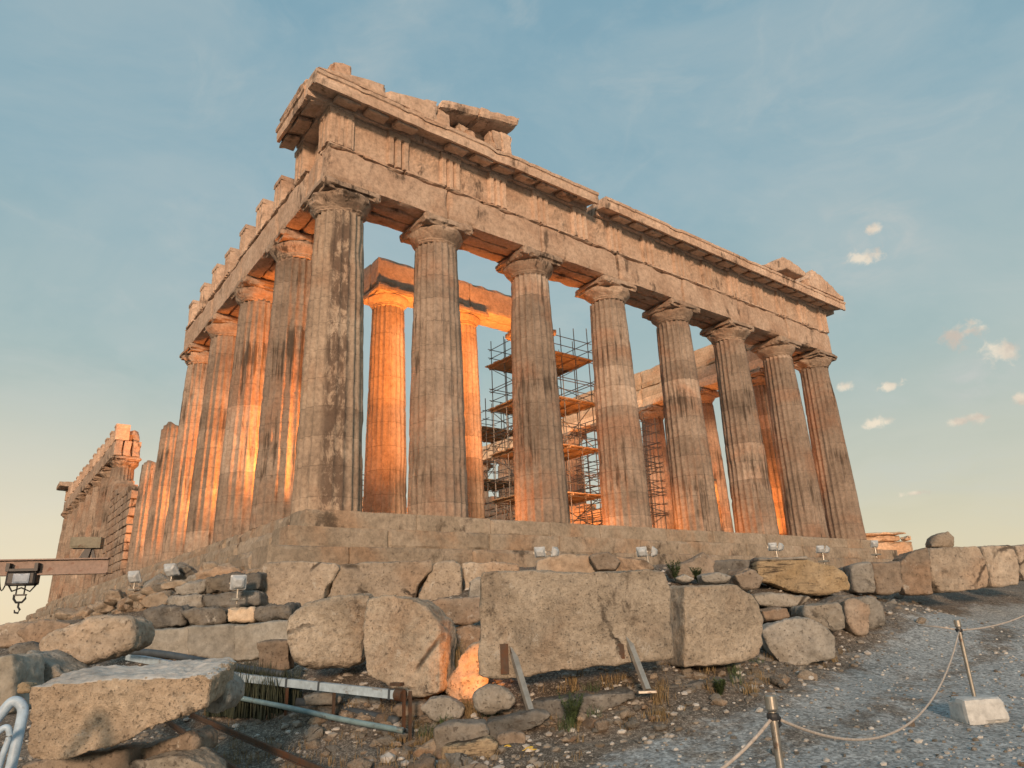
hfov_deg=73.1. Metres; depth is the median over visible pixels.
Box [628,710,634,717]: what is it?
rock
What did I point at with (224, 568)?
rock
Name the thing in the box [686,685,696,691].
rock
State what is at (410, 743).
rock
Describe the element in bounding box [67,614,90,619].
rock
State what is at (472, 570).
stone block
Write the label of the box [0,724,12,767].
hose
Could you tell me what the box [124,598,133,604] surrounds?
rock
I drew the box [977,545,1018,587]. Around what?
stone block
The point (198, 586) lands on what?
stone block
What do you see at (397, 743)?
rock
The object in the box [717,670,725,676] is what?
rock
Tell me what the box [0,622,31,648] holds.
stone block
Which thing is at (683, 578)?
rock
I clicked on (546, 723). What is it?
rock
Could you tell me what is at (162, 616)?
stone block
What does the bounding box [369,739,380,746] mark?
rock
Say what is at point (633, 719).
rock
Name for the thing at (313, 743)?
rock
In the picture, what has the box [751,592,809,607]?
stone block
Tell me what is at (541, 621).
stone block
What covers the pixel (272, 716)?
rock
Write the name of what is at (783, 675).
rock
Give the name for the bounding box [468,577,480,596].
stone block
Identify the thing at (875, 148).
sky
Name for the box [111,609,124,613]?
rock
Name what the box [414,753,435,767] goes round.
rock
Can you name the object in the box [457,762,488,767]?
rock
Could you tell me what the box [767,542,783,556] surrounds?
floodlight
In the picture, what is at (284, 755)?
track rail
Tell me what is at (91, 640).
boulder
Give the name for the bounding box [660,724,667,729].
rock
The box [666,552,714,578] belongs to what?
stone block
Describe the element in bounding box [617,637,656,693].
steel prop
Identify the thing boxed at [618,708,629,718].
rock
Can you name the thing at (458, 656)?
dry weed
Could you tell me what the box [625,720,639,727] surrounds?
rock
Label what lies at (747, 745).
rope
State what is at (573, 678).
dry weed
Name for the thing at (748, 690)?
dry weed
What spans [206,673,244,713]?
stone block
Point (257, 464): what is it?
marble temple
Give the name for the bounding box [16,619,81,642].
rock
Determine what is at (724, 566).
stone block
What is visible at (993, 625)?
rope
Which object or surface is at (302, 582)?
stone block
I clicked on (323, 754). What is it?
rock
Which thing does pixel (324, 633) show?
stone block
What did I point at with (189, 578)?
rock
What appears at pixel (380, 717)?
rock
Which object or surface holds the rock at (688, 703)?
on the ground at (993, 606)
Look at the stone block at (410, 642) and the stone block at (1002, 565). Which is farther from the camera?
the stone block at (1002, 565)
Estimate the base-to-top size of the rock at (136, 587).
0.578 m
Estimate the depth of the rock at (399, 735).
8.72 m
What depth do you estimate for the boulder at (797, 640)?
10.88 m
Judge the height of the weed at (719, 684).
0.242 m
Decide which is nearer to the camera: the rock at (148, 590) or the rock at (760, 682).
the rock at (760, 682)
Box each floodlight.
[127,571,141,591]
[163,563,179,580]
[229,575,246,603]
[534,547,558,557]
[636,546,657,566]
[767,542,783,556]
[815,545,829,563]
[870,540,880,557]
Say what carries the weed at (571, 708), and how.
on the ground at (993, 606)
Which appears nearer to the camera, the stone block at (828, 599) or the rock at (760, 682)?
the rock at (760, 682)
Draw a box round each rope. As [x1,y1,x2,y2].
[720,719,771,767]
[778,631,959,740]
[918,625,954,629]
[963,615,1023,630]
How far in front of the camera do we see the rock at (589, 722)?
8.13 m
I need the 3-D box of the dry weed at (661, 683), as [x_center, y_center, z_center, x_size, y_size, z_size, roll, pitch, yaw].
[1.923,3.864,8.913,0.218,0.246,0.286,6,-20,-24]
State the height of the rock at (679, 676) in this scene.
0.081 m
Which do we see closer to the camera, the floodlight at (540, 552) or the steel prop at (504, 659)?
the steel prop at (504, 659)
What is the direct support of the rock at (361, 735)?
on the ground at (993, 606)
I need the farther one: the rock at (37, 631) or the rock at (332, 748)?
the rock at (37, 631)
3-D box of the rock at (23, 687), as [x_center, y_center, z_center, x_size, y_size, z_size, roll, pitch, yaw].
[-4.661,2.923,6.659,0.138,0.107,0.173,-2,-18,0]
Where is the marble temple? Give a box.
[19,62,897,621]
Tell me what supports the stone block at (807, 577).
on the stone block at (828, 599)
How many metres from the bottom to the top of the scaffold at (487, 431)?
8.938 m
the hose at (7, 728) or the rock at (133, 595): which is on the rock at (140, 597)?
the rock at (133, 595)
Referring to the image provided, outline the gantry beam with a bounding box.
[0,537,110,613]
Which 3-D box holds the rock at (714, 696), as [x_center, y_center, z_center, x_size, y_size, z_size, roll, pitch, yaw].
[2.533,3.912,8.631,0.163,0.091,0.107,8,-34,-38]
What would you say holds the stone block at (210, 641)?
on the ground at (993, 606)
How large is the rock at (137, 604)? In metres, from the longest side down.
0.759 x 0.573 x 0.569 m
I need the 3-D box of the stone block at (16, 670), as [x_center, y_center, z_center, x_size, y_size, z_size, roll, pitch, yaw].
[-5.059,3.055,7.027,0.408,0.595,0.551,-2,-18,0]
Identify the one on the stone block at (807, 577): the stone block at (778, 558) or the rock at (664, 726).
the stone block at (778, 558)
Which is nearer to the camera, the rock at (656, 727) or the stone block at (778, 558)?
the rock at (656, 727)
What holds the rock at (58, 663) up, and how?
on the ground at (993, 606)
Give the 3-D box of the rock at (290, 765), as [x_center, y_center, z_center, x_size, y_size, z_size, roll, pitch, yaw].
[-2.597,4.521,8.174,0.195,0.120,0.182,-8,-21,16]
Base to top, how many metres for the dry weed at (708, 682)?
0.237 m
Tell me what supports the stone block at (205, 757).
on the ground at (993, 606)
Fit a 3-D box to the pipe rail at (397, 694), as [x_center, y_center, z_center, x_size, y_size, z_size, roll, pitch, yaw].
[-4.035,4.720,10.409,6.467,1.273,0.173,-13,-21,29]
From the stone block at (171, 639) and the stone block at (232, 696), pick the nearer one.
the stone block at (232, 696)
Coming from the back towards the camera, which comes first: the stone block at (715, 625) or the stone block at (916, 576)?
the stone block at (916, 576)
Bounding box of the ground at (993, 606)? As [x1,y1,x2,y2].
[0,564,1023,767]
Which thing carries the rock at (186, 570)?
on the rock
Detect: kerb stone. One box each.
[433,718,488,749]
[486,708,550,740]
[532,687,634,717]
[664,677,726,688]
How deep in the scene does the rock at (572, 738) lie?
7.83 m
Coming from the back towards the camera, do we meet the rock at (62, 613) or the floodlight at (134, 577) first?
the rock at (62, 613)
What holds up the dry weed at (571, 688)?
on the ground at (993, 606)
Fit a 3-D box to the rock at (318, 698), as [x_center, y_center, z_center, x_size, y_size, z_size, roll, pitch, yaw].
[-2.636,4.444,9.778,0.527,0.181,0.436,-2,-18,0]
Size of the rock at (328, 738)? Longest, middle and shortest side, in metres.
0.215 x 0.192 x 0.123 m
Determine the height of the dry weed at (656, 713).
0.233 m
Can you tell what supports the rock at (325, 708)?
on the ground at (993, 606)
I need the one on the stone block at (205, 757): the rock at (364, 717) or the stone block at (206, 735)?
the stone block at (206, 735)
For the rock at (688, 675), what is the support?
on the ground at (993, 606)
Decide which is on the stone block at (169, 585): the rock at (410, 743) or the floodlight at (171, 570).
the floodlight at (171, 570)
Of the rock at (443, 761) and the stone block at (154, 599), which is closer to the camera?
the rock at (443, 761)
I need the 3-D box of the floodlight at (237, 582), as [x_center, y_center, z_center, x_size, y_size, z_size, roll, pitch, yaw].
[-5.520,4.139,13.932,0.351,0.565,0.247,11,-23,-36]
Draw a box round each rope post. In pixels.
[764,694,784,767]
[948,620,1009,724]
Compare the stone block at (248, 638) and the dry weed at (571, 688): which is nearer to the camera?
the dry weed at (571, 688)
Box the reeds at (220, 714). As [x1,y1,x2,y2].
[206,657,257,716]
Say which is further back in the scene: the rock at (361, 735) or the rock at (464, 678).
the rock at (464, 678)
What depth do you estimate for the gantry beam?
22.12 m
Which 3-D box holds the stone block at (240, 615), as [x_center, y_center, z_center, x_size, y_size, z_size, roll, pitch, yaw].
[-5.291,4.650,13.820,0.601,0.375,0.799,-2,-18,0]
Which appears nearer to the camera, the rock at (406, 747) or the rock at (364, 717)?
the rock at (406, 747)
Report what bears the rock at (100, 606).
on the rock
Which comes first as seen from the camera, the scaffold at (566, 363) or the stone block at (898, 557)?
the stone block at (898, 557)
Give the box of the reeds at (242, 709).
[227,657,276,717]
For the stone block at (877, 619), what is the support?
on the ground at (993, 606)
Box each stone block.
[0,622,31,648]
[0,653,44,714]
[22,741,149,767]
[27,657,236,759]
[130,746,227,767]
[141,725,217,758]
[142,590,175,608]
[142,604,194,628]
[144,627,188,654]
[160,579,186,591]
[166,593,205,607]
[175,579,206,595]
[181,605,236,625]
[187,624,238,660]
[203,590,267,607]
[205,571,266,593]
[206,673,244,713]
[227,606,259,623]
[234,620,287,660]
[254,602,300,621]
[259,561,339,619]
[286,593,373,669]
[328,560,433,597]
[362,595,456,697]
[418,560,463,600]
[432,596,479,625]
[462,561,519,589]
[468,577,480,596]
[478,569,673,678]
[536,553,653,572]
[588,552,620,571]
[661,584,763,667]
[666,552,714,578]
[714,559,749,583]
[726,568,756,591]
[750,556,806,562]
[750,559,849,595]
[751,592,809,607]
[760,606,789,621]
[790,602,844,631]
[816,594,854,602]
[832,598,869,635]
[838,561,875,593]
[846,596,885,628]
[862,561,902,595]
[892,551,910,560]
[897,547,932,595]
[927,546,988,592]
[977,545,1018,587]
[1012,544,1023,580]
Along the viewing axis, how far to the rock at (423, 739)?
8.42 m
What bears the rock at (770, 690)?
on the ground at (993, 606)
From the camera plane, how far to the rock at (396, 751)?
8.00 m
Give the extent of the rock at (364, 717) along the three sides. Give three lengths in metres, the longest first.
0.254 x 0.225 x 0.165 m
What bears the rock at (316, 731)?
on the ground at (993, 606)
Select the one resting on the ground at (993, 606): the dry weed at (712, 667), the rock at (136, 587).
the dry weed at (712, 667)
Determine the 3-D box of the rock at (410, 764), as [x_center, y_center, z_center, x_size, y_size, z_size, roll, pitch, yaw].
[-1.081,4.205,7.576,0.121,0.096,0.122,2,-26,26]
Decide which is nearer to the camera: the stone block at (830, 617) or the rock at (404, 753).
the rock at (404, 753)
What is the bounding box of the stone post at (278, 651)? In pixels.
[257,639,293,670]
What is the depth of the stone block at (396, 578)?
15.12 m
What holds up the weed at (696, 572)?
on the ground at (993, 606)
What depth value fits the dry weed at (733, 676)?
9.20 m
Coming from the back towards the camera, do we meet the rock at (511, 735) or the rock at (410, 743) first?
the rock at (410, 743)
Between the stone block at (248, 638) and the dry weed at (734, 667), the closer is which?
the dry weed at (734, 667)
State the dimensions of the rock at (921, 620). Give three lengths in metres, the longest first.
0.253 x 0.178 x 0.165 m
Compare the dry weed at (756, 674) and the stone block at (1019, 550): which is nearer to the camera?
the dry weed at (756, 674)
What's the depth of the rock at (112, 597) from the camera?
21.36 m
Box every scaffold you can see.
[481,398,514,519]
[485,328,601,524]
[572,414,668,528]
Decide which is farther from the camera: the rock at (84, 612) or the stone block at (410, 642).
the rock at (84, 612)
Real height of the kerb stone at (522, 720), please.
0.347 m
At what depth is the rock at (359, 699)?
9.92 m
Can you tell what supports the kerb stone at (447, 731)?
on the ground at (993, 606)
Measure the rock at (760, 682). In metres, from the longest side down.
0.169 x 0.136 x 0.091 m
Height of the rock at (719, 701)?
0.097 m
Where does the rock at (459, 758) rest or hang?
on the ground at (993, 606)
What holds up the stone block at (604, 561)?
on the stone block at (567, 562)
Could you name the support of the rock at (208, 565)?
on the marble temple
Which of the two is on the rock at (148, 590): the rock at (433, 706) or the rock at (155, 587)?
the rock at (155, 587)
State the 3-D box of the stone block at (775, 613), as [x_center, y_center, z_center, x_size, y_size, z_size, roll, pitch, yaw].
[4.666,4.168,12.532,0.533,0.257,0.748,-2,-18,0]
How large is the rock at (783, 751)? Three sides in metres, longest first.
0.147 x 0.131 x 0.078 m
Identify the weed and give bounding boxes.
[417,728,433,744]
[418,720,438,738]
[451,694,472,714]
[454,638,467,668]
[462,698,474,718]
[556,690,583,727]
[557,714,578,731]
[565,674,577,684]
[569,679,579,692]
[580,678,602,691]
[586,704,603,716]
[598,681,621,689]
[600,670,614,685]
[611,671,628,683]
[644,702,670,721]
[649,681,671,704]
[650,688,665,704]
[654,705,671,721]
[656,678,668,688]
[665,560,680,580]
[689,567,701,582]
[698,666,715,673]
[704,674,722,691]
[711,678,725,694]
[726,663,740,672]
[727,667,744,684]
[739,676,764,694]
[747,669,763,678]
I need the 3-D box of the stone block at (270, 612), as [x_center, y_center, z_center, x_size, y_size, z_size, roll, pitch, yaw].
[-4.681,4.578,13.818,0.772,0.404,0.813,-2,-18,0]
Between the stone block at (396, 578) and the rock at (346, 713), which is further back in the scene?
the stone block at (396, 578)
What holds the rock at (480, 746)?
on the ground at (993, 606)
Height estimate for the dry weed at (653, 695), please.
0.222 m
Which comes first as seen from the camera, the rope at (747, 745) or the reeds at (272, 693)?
the rope at (747, 745)
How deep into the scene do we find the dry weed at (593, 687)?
8.93 m
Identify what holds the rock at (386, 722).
on the ground at (993, 606)
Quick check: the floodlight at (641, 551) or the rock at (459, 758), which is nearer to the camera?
the rock at (459, 758)
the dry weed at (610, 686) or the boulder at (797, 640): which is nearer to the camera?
the dry weed at (610, 686)
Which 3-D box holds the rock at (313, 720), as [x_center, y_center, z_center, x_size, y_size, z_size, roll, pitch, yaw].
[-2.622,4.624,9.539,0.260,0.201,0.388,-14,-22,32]
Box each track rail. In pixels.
[165,721,237,767]
[189,713,324,767]
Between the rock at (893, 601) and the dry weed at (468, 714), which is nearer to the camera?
the dry weed at (468, 714)
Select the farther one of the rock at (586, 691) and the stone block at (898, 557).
the stone block at (898, 557)
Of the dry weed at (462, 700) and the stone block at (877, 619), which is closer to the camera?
the dry weed at (462, 700)
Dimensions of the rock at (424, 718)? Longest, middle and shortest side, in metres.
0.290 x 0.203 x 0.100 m
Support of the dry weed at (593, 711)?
on the ground at (993, 606)
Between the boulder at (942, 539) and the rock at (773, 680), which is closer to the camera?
the rock at (773, 680)
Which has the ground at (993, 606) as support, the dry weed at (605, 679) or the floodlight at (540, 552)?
the dry weed at (605, 679)
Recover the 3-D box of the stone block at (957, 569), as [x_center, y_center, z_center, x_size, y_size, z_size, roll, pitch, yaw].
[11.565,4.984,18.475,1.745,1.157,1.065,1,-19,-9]
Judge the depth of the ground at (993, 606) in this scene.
8.82 m
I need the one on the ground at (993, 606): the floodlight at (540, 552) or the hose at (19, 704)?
the hose at (19, 704)
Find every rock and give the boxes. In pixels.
[8,641,38,653]
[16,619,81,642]
[17,682,37,693]
[24,649,89,682]
[54,608,77,619]
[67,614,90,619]
[71,616,83,619]
[74,606,93,617]
[92,612,105,615]
[93,600,116,613]
[103,589,126,606]
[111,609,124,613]
[117,596,127,611]
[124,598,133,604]
[124,604,133,611]
[127,585,142,597]
[128,589,141,600]
[133,601,143,608]
[133,607,145,611]
[137,594,146,604]
[139,581,163,595]
[143,573,167,587]
[151,581,164,591]
[167,562,197,580]
[186,574,195,581]
[195,563,242,579]
[198,561,218,571]
[265,713,279,719]
[287,762,297,767]
[302,707,317,717]
[304,691,344,705]
[304,724,324,740]
[305,738,320,748]
[307,711,327,724]
[311,704,341,713]
[321,751,330,756]
[323,735,332,740]
[325,745,339,752]
[341,710,352,717]
[346,758,373,767]
[350,695,381,703]
[354,714,371,720]
[355,733,365,737]
[364,755,376,759]
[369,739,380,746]
[374,713,389,722]
[377,735,395,745]
[380,721,391,724]
[381,748,400,755]
[392,699,426,717]
[392,741,401,746]
[394,732,407,739]
[397,749,409,757]
[401,745,414,752]
[402,740,417,746]
[407,761,413,767]
[413,738,435,756]
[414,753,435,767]
[418,714,431,722]
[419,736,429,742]
[420,695,464,721]
[432,747,441,758]
[437,759,448,767]
[441,735,497,758]
[444,641,489,699]
[444,753,473,766]
[455,625,480,655]
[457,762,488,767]
[496,728,525,744]
[503,708,512,713]
[542,718,551,726]
[556,730,564,736]
[561,737,570,741]
[569,735,577,741]
[575,690,592,693]
[576,712,587,721]
[582,716,598,728]
[594,720,608,732]
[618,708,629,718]
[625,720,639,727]
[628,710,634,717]
[628,717,637,721]
[647,714,656,720]
[650,673,657,678]
[653,725,661,729]
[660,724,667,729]
[673,574,693,583]
[674,674,686,677]
[681,672,692,677]
[684,701,693,705]
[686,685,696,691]
[692,671,706,679]
[697,572,730,584]
[706,682,716,690]
[710,693,720,699]
[711,698,727,705]
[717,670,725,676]
[731,570,762,589]
[749,679,762,685]
[764,688,774,692]
[768,676,783,685]
[771,748,786,756]
[774,674,789,682]
[778,682,787,687]
[796,669,817,680]
[886,599,896,603]
[894,594,903,598]
[915,617,926,623]
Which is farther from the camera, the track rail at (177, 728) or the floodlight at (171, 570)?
the floodlight at (171, 570)
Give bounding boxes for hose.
[0,696,28,767]
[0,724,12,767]
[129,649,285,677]
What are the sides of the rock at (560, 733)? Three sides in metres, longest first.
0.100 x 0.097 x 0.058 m
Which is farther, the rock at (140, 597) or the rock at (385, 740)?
the rock at (140, 597)
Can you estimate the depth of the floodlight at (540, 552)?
14.54 m
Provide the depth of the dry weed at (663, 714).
8.14 m
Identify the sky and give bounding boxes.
[0,0,1023,624]
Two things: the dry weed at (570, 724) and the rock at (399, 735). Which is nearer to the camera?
the dry weed at (570, 724)
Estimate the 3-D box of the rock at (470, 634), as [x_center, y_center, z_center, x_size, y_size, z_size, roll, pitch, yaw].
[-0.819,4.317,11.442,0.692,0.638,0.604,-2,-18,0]
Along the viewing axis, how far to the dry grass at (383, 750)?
8.68 m
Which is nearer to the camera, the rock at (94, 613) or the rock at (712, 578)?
the rock at (712, 578)
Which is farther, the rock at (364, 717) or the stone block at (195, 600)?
the stone block at (195, 600)
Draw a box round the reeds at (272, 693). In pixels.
[251,664,306,719]
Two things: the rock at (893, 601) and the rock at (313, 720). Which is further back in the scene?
the rock at (893, 601)
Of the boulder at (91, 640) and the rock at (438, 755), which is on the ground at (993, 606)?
the rock at (438, 755)
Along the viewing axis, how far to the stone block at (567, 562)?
14.19 m
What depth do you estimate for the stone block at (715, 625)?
9.67 m
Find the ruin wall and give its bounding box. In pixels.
[865,532,912,554]
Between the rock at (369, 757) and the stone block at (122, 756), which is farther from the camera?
the rock at (369, 757)
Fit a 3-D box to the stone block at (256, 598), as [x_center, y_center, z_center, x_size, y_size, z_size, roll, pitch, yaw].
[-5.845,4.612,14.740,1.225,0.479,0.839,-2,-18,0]
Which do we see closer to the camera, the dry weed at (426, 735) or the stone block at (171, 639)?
the dry weed at (426, 735)
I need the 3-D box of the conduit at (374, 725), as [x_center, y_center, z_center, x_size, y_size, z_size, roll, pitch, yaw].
[-2.716,4.467,9.388,3.147,0.381,0.100,-13,-21,29]
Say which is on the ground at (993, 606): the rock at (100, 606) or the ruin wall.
the ruin wall
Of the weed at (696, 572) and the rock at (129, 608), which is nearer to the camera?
the weed at (696, 572)
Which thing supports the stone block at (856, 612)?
on the ground at (993, 606)
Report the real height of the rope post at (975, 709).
1.085 m
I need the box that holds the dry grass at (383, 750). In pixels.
[202,647,848,767]
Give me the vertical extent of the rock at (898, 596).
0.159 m
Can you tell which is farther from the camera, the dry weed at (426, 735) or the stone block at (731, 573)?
the stone block at (731, 573)
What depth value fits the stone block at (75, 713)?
6.01 m
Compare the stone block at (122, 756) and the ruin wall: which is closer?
the stone block at (122, 756)
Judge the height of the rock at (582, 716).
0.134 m
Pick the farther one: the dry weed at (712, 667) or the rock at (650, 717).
the dry weed at (712, 667)
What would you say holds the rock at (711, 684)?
on the ground at (993, 606)
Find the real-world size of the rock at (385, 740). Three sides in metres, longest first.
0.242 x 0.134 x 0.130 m
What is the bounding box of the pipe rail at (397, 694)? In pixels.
[125,654,411,741]
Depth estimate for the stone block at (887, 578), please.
15.40 m
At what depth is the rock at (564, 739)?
7.83 m
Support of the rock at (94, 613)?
on the ground at (993, 606)
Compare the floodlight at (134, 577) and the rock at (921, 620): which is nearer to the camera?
the rock at (921, 620)
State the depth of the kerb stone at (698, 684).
9.03 m
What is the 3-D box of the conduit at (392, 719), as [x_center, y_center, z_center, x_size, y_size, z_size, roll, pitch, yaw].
[-2.486,4.633,9.823,2.184,0.382,0.194,-11,-20,25]
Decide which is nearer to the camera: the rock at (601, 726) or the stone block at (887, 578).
the rock at (601, 726)
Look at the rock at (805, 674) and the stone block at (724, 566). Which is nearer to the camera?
the rock at (805, 674)
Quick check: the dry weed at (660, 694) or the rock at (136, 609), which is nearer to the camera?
the dry weed at (660, 694)
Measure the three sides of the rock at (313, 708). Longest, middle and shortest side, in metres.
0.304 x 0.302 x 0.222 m
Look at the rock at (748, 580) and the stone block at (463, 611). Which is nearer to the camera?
the stone block at (463, 611)
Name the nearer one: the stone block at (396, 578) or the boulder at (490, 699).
the boulder at (490, 699)
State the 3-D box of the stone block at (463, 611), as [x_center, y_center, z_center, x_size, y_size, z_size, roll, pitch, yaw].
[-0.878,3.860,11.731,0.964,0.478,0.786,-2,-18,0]
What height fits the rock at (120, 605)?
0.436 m
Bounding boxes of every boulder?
[39,614,154,665]
[472,684,515,714]
[761,616,836,664]
[925,531,953,547]
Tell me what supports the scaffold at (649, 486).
on the marble temple
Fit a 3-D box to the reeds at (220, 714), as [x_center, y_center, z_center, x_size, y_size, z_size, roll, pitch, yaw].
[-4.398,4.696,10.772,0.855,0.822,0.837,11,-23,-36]
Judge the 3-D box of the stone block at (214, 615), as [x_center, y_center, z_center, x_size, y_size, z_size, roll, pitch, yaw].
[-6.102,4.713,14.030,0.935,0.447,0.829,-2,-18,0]
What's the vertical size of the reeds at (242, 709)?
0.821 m
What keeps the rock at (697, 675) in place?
on the ground at (993, 606)
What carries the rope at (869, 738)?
attached to the rope post at (771, 705)
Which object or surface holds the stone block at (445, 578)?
on the ground at (993, 606)
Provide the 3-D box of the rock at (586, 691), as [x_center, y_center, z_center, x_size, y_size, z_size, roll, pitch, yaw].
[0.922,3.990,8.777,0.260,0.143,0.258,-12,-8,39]
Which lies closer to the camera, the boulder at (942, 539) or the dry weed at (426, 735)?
the dry weed at (426, 735)
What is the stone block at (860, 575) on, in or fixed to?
on the ground at (993, 606)
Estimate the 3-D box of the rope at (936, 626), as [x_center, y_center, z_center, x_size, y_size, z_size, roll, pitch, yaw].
[5.015,2.868,8.132,0.018,0.076,0.439,12,-23,-38]
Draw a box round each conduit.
[240,696,404,733]
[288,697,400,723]
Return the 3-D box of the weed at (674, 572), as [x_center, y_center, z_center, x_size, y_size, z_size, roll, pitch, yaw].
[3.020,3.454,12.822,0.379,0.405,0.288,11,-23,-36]
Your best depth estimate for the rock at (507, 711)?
8.87 m
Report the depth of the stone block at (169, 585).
15.62 m
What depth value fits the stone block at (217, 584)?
14.61 m
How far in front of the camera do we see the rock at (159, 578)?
18.67 m
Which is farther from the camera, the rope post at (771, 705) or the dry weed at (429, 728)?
the dry weed at (429, 728)
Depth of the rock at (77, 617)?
22.02 m
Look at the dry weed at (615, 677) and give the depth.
9.20 m
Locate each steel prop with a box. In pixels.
[500,644,533,709]
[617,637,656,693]
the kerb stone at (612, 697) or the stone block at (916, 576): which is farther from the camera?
the stone block at (916, 576)
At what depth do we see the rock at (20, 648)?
9.98 m
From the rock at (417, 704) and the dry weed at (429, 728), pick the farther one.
the rock at (417, 704)
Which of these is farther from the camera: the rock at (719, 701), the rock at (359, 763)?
the rock at (719, 701)
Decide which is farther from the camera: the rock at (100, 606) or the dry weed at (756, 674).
the rock at (100, 606)
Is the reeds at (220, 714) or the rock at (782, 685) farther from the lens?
the reeds at (220, 714)
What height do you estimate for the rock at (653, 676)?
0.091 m
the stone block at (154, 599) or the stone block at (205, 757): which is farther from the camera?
the stone block at (154, 599)
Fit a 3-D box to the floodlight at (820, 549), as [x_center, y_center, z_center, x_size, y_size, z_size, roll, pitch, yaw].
[7.933,4.352,17.561,0.514,0.478,0.204,11,-23,-36]
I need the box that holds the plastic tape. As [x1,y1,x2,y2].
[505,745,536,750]
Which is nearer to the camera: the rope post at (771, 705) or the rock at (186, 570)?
the rope post at (771, 705)
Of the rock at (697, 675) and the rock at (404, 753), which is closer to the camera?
the rock at (404, 753)
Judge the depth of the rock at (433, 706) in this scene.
9.00 m

